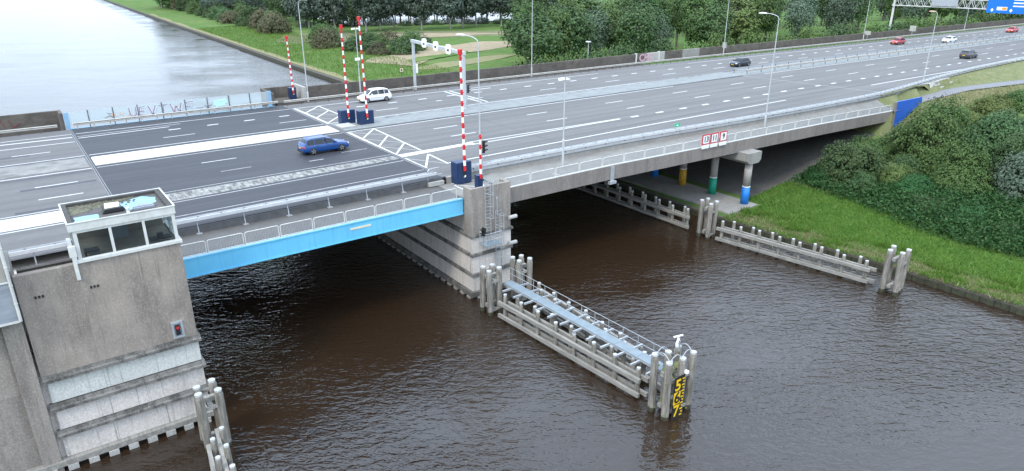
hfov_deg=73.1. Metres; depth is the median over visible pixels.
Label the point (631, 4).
wood tree
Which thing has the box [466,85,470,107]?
traffic light
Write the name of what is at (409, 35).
bush
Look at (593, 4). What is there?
wood tree
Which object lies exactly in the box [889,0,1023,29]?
sign gantry
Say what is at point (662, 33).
wood tree
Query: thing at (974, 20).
bush
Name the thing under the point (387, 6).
poplar tree
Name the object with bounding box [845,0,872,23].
wood tree
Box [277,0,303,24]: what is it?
poplar tree
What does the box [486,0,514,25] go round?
poplar tree
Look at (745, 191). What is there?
bridge column
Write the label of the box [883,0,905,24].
wood tree
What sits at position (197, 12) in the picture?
bush
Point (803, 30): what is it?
bush
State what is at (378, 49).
bush
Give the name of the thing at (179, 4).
bush
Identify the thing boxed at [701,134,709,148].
number sign
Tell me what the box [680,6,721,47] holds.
wood tree
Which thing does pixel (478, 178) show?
footway barrier
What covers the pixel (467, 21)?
bush
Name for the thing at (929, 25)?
bush
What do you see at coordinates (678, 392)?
clearance gauge
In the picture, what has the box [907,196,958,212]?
thicket shrub
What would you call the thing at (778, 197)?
grass
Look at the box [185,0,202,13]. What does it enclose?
bush
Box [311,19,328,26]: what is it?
bush
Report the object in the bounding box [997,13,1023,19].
bush
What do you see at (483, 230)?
traffic light
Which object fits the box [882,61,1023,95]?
verge
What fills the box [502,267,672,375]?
gangway
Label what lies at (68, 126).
noise screen
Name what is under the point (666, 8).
wood tree
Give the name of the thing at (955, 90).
footpath
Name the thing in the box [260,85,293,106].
parapet wall
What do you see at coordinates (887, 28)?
bush
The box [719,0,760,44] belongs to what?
wood tree
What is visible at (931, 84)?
gravel patch
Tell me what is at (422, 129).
road
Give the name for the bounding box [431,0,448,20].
poplar tree
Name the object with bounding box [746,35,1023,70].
guard rail
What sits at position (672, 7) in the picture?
wood tree
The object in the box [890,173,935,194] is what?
thicket shrub
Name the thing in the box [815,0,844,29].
wood tree
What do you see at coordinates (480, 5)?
poplar tree
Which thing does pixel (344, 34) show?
dry meadow
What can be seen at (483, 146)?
traffic light
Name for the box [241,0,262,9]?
bank tree
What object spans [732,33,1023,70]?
guard rail
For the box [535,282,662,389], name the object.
fender fence
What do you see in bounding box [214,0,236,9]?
bank tree
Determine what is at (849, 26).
bush
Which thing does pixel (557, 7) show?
wood tree
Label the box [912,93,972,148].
thicket shrub
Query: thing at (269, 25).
bush
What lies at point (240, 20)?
bush
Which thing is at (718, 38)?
bush
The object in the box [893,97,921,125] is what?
wing panel
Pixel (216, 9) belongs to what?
bush
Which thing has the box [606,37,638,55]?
bush
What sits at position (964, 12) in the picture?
wood tree
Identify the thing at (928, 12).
wood tree
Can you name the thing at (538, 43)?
bush
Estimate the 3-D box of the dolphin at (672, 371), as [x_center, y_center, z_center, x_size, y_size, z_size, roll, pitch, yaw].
[10.095,9.794,43.867,2.627,6.055,1.816,-15,26,-33]
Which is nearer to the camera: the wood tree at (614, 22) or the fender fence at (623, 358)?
the fender fence at (623, 358)
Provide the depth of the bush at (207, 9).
353.81 m
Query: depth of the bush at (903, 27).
200.65 m
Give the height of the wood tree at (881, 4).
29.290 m
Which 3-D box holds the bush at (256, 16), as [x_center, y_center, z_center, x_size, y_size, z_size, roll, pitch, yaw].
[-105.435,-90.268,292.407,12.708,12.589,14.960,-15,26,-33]
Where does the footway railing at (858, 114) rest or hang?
on the approach span
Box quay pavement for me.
[617,172,758,214]
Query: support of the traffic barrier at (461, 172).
on the approach span
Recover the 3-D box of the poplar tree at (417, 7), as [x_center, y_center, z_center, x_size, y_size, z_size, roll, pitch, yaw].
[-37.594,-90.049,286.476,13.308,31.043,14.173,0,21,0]
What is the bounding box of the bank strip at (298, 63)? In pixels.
[149,14,353,81]
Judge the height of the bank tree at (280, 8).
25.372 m
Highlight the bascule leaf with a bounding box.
[71,105,463,278]
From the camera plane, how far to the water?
51.53 m
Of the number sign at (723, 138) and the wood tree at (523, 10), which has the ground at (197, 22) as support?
the wood tree at (523, 10)
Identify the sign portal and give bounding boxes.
[410,38,467,108]
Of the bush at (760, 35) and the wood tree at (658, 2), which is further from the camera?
the wood tree at (658, 2)
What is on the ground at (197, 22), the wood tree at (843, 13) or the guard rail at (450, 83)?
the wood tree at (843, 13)
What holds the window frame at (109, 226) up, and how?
in the control cabin
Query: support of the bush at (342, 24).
on the ground at (197, 22)
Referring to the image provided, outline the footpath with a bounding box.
[891,80,1023,110]
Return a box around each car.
[297,134,348,154]
[357,87,391,102]
[730,57,750,66]
[890,37,905,44]
[942,36,956,42]
[959,49,977,58]
[1006,26,1018,32]
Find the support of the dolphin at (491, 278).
in the water
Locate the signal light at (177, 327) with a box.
[170,320,184,338]
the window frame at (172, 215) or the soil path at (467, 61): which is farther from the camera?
the soil path at (467, 61)
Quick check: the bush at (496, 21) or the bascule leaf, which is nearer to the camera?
the bascule leaf
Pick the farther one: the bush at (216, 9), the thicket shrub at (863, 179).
the bush at (216, 9)
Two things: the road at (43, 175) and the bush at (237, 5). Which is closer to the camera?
the road at (43, 175)
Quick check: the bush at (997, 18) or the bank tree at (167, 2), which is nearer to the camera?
the bush at (997, 18)
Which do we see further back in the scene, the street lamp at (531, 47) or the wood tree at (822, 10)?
the wood tree at (822, 10)
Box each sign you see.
[399,67,403,75]
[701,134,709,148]
[710,132,718,147]
[719,130,727,145]
[909,25,915,31]
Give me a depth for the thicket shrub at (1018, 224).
67.13 m
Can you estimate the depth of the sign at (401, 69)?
166.28 m
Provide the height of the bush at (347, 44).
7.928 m
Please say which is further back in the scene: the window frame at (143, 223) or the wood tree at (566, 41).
the wood tree at (566, 41)
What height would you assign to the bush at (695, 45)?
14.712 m
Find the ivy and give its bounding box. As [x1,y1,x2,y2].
[785,150,1023,256]
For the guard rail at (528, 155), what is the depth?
77.54 m
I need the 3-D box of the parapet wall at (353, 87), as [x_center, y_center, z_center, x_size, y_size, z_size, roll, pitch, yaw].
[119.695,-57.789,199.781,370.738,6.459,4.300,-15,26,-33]
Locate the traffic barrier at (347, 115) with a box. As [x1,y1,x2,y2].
[337,25,355,123]
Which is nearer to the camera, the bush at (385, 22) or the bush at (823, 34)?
the bush at (823, 34)
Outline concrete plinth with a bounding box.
[335,123,355,128]
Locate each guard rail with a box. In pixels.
[0,125,56,135]
[8,239,71,264]
[73,101,277,127]
[163,171,436,234]
[284,23,1023,105]
[471,56,1023,171]
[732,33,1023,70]
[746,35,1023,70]
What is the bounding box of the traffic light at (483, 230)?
[480,227,485,244]
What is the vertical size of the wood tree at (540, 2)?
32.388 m
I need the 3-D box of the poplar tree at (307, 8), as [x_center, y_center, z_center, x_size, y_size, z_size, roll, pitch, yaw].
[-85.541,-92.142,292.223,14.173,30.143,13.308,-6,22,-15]
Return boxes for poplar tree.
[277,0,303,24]
[292,0,320,27]
[315,0,349,32]
[347,0,385,31]
[364,0,396,29]
[380,0,405,27]
[396,0,416,21]
[404,0,435,29]
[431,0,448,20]
[433,0,463,28]
[453,0,478,27]
[464,0,488,25]
[478,0,494,21]
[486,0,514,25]
[538,0,559,6]
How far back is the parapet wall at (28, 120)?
78.33 m
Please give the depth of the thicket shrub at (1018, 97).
95.10 m
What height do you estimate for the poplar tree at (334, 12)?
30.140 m
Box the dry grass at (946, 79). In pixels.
[930,62,1021,86]
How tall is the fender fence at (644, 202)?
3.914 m
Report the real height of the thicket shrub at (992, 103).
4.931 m
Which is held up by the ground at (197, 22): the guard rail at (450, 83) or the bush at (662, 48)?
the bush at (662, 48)
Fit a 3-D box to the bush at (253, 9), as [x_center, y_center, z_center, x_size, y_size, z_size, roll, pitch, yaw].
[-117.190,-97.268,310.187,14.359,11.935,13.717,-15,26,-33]
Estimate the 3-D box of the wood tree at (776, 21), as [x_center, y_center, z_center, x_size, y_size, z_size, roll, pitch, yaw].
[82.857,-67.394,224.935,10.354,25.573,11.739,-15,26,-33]
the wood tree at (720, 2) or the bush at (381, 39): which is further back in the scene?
the wood tree at (720, 2)
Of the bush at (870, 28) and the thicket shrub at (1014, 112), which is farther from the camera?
the bush at (870, 28)
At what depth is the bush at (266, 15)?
275.30 m
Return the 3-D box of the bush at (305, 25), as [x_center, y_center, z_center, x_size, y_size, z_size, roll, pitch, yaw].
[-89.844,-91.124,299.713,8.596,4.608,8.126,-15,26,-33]
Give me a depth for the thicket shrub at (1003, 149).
75.65 m
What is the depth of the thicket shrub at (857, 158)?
81.41 m
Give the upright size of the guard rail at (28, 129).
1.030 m
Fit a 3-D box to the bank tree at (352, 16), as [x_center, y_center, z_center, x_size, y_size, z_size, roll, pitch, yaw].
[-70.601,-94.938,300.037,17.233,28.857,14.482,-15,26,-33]
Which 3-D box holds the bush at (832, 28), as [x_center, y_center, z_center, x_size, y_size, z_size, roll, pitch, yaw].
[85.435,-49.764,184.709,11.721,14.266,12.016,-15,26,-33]
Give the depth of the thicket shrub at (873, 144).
85.23 m
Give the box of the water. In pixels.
[0,0,1023,470]
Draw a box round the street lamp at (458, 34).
[456,33,480,173]
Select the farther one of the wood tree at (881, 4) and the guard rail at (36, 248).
the wood tree at (881, 4)
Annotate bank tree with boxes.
[160,0,173,8]
[198,0,224,9]
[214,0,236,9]
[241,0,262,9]
[257,0,284,13]
[262,0,288,17]
[264,0,290,19]
[309,16,319,22]
[321,1,353,23]
[330,0,362,26]
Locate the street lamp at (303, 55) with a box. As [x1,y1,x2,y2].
[298,0,308,101]
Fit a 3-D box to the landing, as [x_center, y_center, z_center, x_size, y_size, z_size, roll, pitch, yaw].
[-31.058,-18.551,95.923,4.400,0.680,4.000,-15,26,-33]
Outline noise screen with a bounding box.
[63,91,271,129]
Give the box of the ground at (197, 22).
[109,0,1023,303]
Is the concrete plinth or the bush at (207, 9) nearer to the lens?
the concrete plinth
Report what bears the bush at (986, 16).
on the ground at (197, 22)
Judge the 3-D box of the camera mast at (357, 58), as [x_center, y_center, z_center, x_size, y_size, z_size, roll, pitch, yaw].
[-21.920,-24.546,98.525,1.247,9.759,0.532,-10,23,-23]
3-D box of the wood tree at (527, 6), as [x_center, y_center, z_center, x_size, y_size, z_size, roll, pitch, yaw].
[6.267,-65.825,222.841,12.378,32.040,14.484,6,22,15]
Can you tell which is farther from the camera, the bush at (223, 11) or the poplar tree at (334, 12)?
the bush at (223, 11)
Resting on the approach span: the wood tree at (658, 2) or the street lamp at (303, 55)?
the street lamp at (303, 55)
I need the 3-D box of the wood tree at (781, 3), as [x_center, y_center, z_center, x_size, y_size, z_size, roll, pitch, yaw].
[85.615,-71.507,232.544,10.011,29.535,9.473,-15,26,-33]
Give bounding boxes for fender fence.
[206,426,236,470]
[498,294,649,397]
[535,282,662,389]
[576,181,689,228]
[715,221,876,283]
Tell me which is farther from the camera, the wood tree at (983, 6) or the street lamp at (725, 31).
the wood tree at (983, 6)
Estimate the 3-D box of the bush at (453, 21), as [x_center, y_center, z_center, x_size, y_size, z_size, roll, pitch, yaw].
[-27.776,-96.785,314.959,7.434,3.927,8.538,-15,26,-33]
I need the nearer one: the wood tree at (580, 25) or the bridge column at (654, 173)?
the bridge column at (654, 173)
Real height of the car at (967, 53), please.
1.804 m
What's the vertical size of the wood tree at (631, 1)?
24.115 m
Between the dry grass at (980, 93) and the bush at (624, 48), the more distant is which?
the bush at (624, 48)
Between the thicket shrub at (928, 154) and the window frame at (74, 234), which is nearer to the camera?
the window frame at (74, 234)
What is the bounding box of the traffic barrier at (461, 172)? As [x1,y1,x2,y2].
[451,49,471,184]
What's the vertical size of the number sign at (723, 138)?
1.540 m
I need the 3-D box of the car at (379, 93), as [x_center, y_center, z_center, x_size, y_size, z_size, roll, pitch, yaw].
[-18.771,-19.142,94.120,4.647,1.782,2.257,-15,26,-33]
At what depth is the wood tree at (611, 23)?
205.00 m
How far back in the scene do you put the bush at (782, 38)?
164.11 m
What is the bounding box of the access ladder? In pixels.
[479,177,503,266]
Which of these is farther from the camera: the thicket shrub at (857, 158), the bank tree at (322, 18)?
the bank tree at (322, 18)
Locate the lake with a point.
(397, 19)
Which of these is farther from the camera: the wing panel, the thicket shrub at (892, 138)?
the wing panel
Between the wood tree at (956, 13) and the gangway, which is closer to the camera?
the gangway
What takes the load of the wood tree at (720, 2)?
on the ground at (197, 22)
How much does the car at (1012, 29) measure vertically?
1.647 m
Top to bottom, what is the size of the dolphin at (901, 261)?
5.524 m
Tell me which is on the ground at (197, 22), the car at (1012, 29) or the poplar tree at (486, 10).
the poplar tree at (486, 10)
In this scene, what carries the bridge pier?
in the water
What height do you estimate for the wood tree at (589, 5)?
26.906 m
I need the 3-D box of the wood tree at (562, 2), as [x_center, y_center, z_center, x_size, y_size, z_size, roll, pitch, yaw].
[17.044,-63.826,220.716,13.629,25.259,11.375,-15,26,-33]
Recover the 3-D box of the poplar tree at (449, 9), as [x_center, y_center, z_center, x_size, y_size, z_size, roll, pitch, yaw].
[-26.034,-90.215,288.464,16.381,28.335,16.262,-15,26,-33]
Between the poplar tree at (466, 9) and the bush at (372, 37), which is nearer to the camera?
the bush at (372, 37)
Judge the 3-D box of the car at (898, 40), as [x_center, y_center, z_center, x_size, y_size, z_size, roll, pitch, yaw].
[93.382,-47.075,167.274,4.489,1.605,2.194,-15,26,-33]
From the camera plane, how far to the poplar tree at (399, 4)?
288.25 m
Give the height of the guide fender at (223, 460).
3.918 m
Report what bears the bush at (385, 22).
on the ground at (197, 22)
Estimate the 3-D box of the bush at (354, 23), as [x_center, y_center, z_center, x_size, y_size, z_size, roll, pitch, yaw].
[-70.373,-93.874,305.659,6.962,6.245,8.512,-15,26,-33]
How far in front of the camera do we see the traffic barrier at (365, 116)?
79.46 m
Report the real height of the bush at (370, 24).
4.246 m
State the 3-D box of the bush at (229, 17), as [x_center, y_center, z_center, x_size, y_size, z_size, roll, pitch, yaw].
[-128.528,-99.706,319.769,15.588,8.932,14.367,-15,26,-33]
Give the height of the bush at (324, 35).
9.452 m
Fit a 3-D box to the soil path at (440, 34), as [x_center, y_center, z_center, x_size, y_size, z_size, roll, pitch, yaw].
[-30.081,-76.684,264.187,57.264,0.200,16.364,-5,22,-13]
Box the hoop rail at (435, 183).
[427,167,446,186]
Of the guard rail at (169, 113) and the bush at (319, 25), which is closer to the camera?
the guard rail at (169, 113)
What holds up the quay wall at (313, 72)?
on the ground at (197, 22)
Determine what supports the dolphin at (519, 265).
in the water
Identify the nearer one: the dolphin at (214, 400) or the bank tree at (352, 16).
the dolphin at (214, 400)
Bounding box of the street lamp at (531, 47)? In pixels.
[531,0,532,76]
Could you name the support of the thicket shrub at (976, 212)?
on the ground at (197, 22)
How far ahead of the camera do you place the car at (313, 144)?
67.69 m
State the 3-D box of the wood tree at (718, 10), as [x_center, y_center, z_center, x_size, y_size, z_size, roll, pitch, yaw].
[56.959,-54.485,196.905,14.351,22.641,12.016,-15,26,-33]
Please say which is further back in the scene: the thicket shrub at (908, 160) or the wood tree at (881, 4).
the wood tree at (881, 4)
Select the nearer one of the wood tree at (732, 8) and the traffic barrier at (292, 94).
the traffic barrier at (292, 94)
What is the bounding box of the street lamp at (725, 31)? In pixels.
[723,3,728,55]
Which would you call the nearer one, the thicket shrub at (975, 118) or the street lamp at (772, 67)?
the street lamp at (772, 67)
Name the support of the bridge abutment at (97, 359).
on the ground
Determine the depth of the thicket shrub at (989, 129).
79.68 m
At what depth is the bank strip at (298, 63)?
214.38 m
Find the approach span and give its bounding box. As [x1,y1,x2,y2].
[304,64,908,210]
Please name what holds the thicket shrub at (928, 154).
on the ground at (197, 22)
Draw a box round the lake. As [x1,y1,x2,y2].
[312,8,511,24]
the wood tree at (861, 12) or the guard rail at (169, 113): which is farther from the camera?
the wood tree at (861, 12)
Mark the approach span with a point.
(745, 151)
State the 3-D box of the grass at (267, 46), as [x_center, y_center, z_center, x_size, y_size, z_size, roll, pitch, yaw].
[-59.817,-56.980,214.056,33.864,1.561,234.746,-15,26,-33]
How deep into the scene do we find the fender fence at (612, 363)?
49.40 m
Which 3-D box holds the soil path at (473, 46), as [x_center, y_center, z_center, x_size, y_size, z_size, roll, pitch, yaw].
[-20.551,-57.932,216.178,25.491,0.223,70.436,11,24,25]
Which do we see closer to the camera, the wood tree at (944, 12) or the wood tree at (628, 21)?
the wood tree at (628, 21)
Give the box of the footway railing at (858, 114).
[505,105,891,187]
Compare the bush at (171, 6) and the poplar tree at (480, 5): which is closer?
the poplar tree at (480, 5)
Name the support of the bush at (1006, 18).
on the ground at (197, 22)
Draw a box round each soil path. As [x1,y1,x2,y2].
[366,41,510,65]
[379,32,502,37]
[412,54,515,69]
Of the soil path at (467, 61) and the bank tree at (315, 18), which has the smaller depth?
the soil path at (467, 61)
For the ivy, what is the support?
on the ground at (197, 22)
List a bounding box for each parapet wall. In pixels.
[0,110,65,136]
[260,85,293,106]
[293,18,1023,101]
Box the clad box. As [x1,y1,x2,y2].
[0,244,22,326]
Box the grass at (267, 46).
[196,25,458,80]
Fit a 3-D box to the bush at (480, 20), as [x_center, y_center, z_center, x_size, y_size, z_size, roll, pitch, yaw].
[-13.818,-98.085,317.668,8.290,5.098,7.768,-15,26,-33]
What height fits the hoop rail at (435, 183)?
1.545 m
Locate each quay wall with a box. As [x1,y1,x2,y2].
[105,0,347,82]
[602,179,1023,315]
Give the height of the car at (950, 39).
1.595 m
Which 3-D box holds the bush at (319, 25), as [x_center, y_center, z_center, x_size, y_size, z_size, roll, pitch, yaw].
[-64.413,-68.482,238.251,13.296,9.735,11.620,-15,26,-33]
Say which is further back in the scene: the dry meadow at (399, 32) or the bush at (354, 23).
the bush at (354, 23)
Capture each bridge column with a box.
[651,169,658,176]
[678,163,686,184]
[708,157,718,194]
[740,164,752,204]
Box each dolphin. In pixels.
[192,378,231,453]
[480,263,502,315]
[510,254,532,301]
[647,343,696,420]
[696,198,718,238]
[878,245,911,296]
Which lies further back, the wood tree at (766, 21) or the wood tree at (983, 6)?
the wood tree at (983, 6)
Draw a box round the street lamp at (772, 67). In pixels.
[759,12,778,125]
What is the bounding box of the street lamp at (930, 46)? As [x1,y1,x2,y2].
[923,11,937,78]
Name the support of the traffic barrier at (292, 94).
on the landing
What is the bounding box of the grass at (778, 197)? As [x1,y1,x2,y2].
[732,182,1023,300]
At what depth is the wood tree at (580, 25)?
174.42 m
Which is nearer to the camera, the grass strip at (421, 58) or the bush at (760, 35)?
the bush at (760, 35)
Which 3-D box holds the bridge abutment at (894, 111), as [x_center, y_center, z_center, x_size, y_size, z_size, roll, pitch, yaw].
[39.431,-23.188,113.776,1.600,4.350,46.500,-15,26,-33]
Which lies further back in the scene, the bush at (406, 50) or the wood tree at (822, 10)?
the wood tree at (822, 10)
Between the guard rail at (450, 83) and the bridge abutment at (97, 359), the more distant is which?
the guard rail at (450, 83)
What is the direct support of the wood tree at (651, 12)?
on the ground at (197, 22)
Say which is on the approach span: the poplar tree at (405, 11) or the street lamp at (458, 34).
the street lamp at (458, 34)
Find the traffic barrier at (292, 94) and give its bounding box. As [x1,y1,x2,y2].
[285,36,296,98]
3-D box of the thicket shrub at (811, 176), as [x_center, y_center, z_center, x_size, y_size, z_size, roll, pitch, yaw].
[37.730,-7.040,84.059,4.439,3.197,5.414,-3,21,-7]
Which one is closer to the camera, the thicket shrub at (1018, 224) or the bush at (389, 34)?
the thicket shrub at (1018, 224)
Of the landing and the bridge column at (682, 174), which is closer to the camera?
the bridge column at (682, 174)
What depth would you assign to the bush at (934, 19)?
215.39 m
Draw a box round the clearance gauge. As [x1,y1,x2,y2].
[671,369,688,419]
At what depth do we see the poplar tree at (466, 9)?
292.38 m
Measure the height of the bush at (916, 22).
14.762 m
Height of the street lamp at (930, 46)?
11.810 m
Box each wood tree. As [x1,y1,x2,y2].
[497,0,557,63]
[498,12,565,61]
[507,0,551,33]
[511,0,547,22]
[538,5,575,44]
[539,2,575,60]
[548,0,588,27]
[548,4,597,56]
[562,0,601,34]
[574,5,615,55]
[576,0,605,15]
[593,1,623,53]
[599,0,626,56]
[611,0,665,54]
[614,0,646,34]
[614,0,651,10]
[625,0,679,52]
[638,2,661,51]
[640,0,666,17]
[649,0,679,22]
[649,14,674,51]
[661,0,678,31]
[664,0,696,46]
[678,0,717,37]
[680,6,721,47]
[688,3,736,45]
[711,0,729,24]
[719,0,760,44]
[724,0,746,43]
[727,0,755,41]
[747,0,779,39]
[756,0,785,40]
[757,0,782,32]
[782,0,821,38]
[783,0,820,35]
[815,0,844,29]
[815,0,864,31]
[818,0,848,28]
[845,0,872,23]
[846,0,878,29]
[874,0,890,20]
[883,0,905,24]
[897,0,930,24]
[912,0,934,19]
[930,0,965,21]
[947,1,968,17]
[958,0,987,20]
[964,0,987,16]
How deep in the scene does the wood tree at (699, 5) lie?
205.04 m
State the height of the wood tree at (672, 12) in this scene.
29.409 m
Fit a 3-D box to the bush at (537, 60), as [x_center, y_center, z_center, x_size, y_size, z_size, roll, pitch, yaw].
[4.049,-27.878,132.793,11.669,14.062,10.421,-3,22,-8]
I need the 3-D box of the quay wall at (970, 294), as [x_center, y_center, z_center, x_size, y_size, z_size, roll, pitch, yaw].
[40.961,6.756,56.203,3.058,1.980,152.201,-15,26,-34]
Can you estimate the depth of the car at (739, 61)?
127.12 m
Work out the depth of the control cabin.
38.54 m
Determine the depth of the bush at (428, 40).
230.09 m
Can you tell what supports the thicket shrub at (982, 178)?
on the ground at (197, 22)
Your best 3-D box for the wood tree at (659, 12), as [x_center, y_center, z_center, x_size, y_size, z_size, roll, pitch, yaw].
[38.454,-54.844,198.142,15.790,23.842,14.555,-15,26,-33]
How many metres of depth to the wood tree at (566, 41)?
172.51 m
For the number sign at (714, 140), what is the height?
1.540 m
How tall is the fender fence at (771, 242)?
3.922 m
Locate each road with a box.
[0,129,111,260]
[284,26,1023,179]
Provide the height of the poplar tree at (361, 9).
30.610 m
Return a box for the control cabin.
[58,188,182,263]
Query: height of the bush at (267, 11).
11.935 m
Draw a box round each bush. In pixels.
[169,0,181,9]
[175,0,189,10]
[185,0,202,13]
[194,2,207,15]
[200,2,228,17]
[205,6,228,19]
[214,8,236,21]
[216,10,237,23]
[231,2,247,21]
[232,5,261,26]
[236,5,259,25]
[247,8,269,28]
[255,8,284,28]
[255,11,288,32]
[255,13,293,33]
[296,20,313,27]
[305,22,340,42]
[309,26,341,48]
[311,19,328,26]
[330,20,346,26]
[340,31,374,51]
[346,17,360,25]
[354,32,379,48]
[363,21,381,25]
[364,41,390,55]
[365,31,389,44]
[379,30,398,42]
[381,18,392,25]
[383,38,419,54]
[387,32,427,51]
[397,20,412,25]
[398,29,431,44]
[413,18,429,25]
[429,19,444,24]
[444,19,457,24]
[458,18,474,24]
[473,17,489,23]
[492,17,506,23]
[512,52,553,65]
[548,50,589,61]
[572,47,611,59]
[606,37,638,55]
[647,36,676,52]
[680,39,712,49]
[705,24,735,46]
[737,27,767,44]
[772,33,805,45]
[790,23,823,39]
[808,27,837,36]
[819,22,850,35]
[836,20,860,34]
[861,21,887,32]
[874,24,898,31]
[880,18,911,30]
[898,15,927,28]
[918,20,937,27]
[920,16,946,26]
[938,15,968,25]
[951,15,980,24]
[963,13,983,22]
[973,10,995,21]
[984,13,1004,20]
[984,13,1012,20]
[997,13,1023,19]
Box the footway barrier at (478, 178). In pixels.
[474,134,482,187]
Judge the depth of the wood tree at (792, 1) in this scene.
229.91 m
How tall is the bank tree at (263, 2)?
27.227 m
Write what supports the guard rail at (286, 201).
on the bascule leaf
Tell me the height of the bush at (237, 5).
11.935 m
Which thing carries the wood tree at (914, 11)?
on the ground at (197, 22)
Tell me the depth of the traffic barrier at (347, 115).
79.79 m
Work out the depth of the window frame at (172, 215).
38.79 m
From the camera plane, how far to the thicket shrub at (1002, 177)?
72.78 m
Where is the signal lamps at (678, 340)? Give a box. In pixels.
[673,334,682,350]
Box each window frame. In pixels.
[72,231,81,259]
[108,225,116,252]
[141,219,148,245]
[171,214,178,239]
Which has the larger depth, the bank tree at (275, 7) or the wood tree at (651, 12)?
the bank tree at (275, 7)
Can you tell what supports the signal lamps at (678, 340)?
on the dolphin at (672, 371)
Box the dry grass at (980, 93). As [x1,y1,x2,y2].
[899,83,1023,128]
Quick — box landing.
[275,97,307,105]
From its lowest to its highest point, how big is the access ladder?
8.300 m
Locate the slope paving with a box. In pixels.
[658,130,874,196]
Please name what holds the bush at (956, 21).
on the ground at (197, 22)
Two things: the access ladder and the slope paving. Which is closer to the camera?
the access ladder
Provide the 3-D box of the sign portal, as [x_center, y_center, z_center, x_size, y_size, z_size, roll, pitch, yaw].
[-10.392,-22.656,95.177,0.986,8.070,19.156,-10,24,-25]
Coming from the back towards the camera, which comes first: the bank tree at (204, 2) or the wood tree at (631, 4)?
the bank tree at (204, 2)
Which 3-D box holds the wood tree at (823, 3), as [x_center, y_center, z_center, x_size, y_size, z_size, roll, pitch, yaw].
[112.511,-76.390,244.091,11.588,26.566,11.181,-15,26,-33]
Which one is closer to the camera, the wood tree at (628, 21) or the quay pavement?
the quay pavement
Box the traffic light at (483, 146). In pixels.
[481,140,487,174]
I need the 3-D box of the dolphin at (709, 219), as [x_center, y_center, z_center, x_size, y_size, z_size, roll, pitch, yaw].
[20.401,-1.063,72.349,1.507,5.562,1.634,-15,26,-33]
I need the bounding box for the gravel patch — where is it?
[922,78,952,87]
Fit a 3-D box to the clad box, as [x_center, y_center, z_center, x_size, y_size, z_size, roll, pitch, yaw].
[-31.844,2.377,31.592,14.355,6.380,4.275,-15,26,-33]
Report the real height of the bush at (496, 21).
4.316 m
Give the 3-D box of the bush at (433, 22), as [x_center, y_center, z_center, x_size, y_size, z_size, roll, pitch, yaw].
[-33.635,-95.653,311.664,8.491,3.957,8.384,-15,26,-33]
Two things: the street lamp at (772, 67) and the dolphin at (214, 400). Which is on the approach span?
the street lamp at (772, 67)
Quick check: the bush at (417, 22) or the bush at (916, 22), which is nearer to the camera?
the bush at (916, 22)
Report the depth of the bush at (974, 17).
229.47 m
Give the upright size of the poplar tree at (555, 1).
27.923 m
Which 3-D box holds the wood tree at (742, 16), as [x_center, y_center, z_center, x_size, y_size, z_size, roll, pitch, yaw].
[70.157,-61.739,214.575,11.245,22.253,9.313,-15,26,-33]
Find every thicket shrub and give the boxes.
[801,166,834,187]
[810,139,893,188]
[840,134,899,164]
[842,169,878,198]
[874,120,927,157]
[876,161,916,185]
[880,97,974,174]
[880,153,923,177]
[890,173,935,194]
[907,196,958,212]
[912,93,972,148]
[930,136,996,196]
[933,106,980,135]
[950,203,990,227]
[951,111,1023,172]
[965,92,1015,117]
[966,108,1023,147]
[986,219,1023,240]
[987,128,1023,185]
[987,150,1023,207]
[1002,88,1023,113]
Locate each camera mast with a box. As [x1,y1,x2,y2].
[351,28,361,94]
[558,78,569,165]
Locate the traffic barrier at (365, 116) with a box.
[356,16,373,124]
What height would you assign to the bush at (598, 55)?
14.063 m
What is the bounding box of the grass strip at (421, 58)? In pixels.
[407,51,467,61]
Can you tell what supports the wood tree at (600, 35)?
on the ground at (197, 22)
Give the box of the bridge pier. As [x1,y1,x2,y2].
[374,178,516,298]
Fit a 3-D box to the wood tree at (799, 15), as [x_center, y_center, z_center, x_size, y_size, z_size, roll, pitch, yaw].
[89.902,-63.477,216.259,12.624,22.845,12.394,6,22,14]
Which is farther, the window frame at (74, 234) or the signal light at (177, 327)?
the signal light at (177, 327)
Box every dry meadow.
[277,32,355,43]
[340,31,507,39]
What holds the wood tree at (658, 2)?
on the ground at (197, 22)
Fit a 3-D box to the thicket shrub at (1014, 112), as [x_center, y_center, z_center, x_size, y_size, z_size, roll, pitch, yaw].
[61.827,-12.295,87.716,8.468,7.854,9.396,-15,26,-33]
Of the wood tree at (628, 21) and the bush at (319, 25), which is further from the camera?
the bush at (319, 25)
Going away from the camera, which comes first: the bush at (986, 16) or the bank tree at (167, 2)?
the bush at (986, 16)
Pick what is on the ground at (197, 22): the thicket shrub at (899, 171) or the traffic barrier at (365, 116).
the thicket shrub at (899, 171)
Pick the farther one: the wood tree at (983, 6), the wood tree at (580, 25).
the wood tree at (983, 6)
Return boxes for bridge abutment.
[0,243,213,470]
[891,102,897,127]
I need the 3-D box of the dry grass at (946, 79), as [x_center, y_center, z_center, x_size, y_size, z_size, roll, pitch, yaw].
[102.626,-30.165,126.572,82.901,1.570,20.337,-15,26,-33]

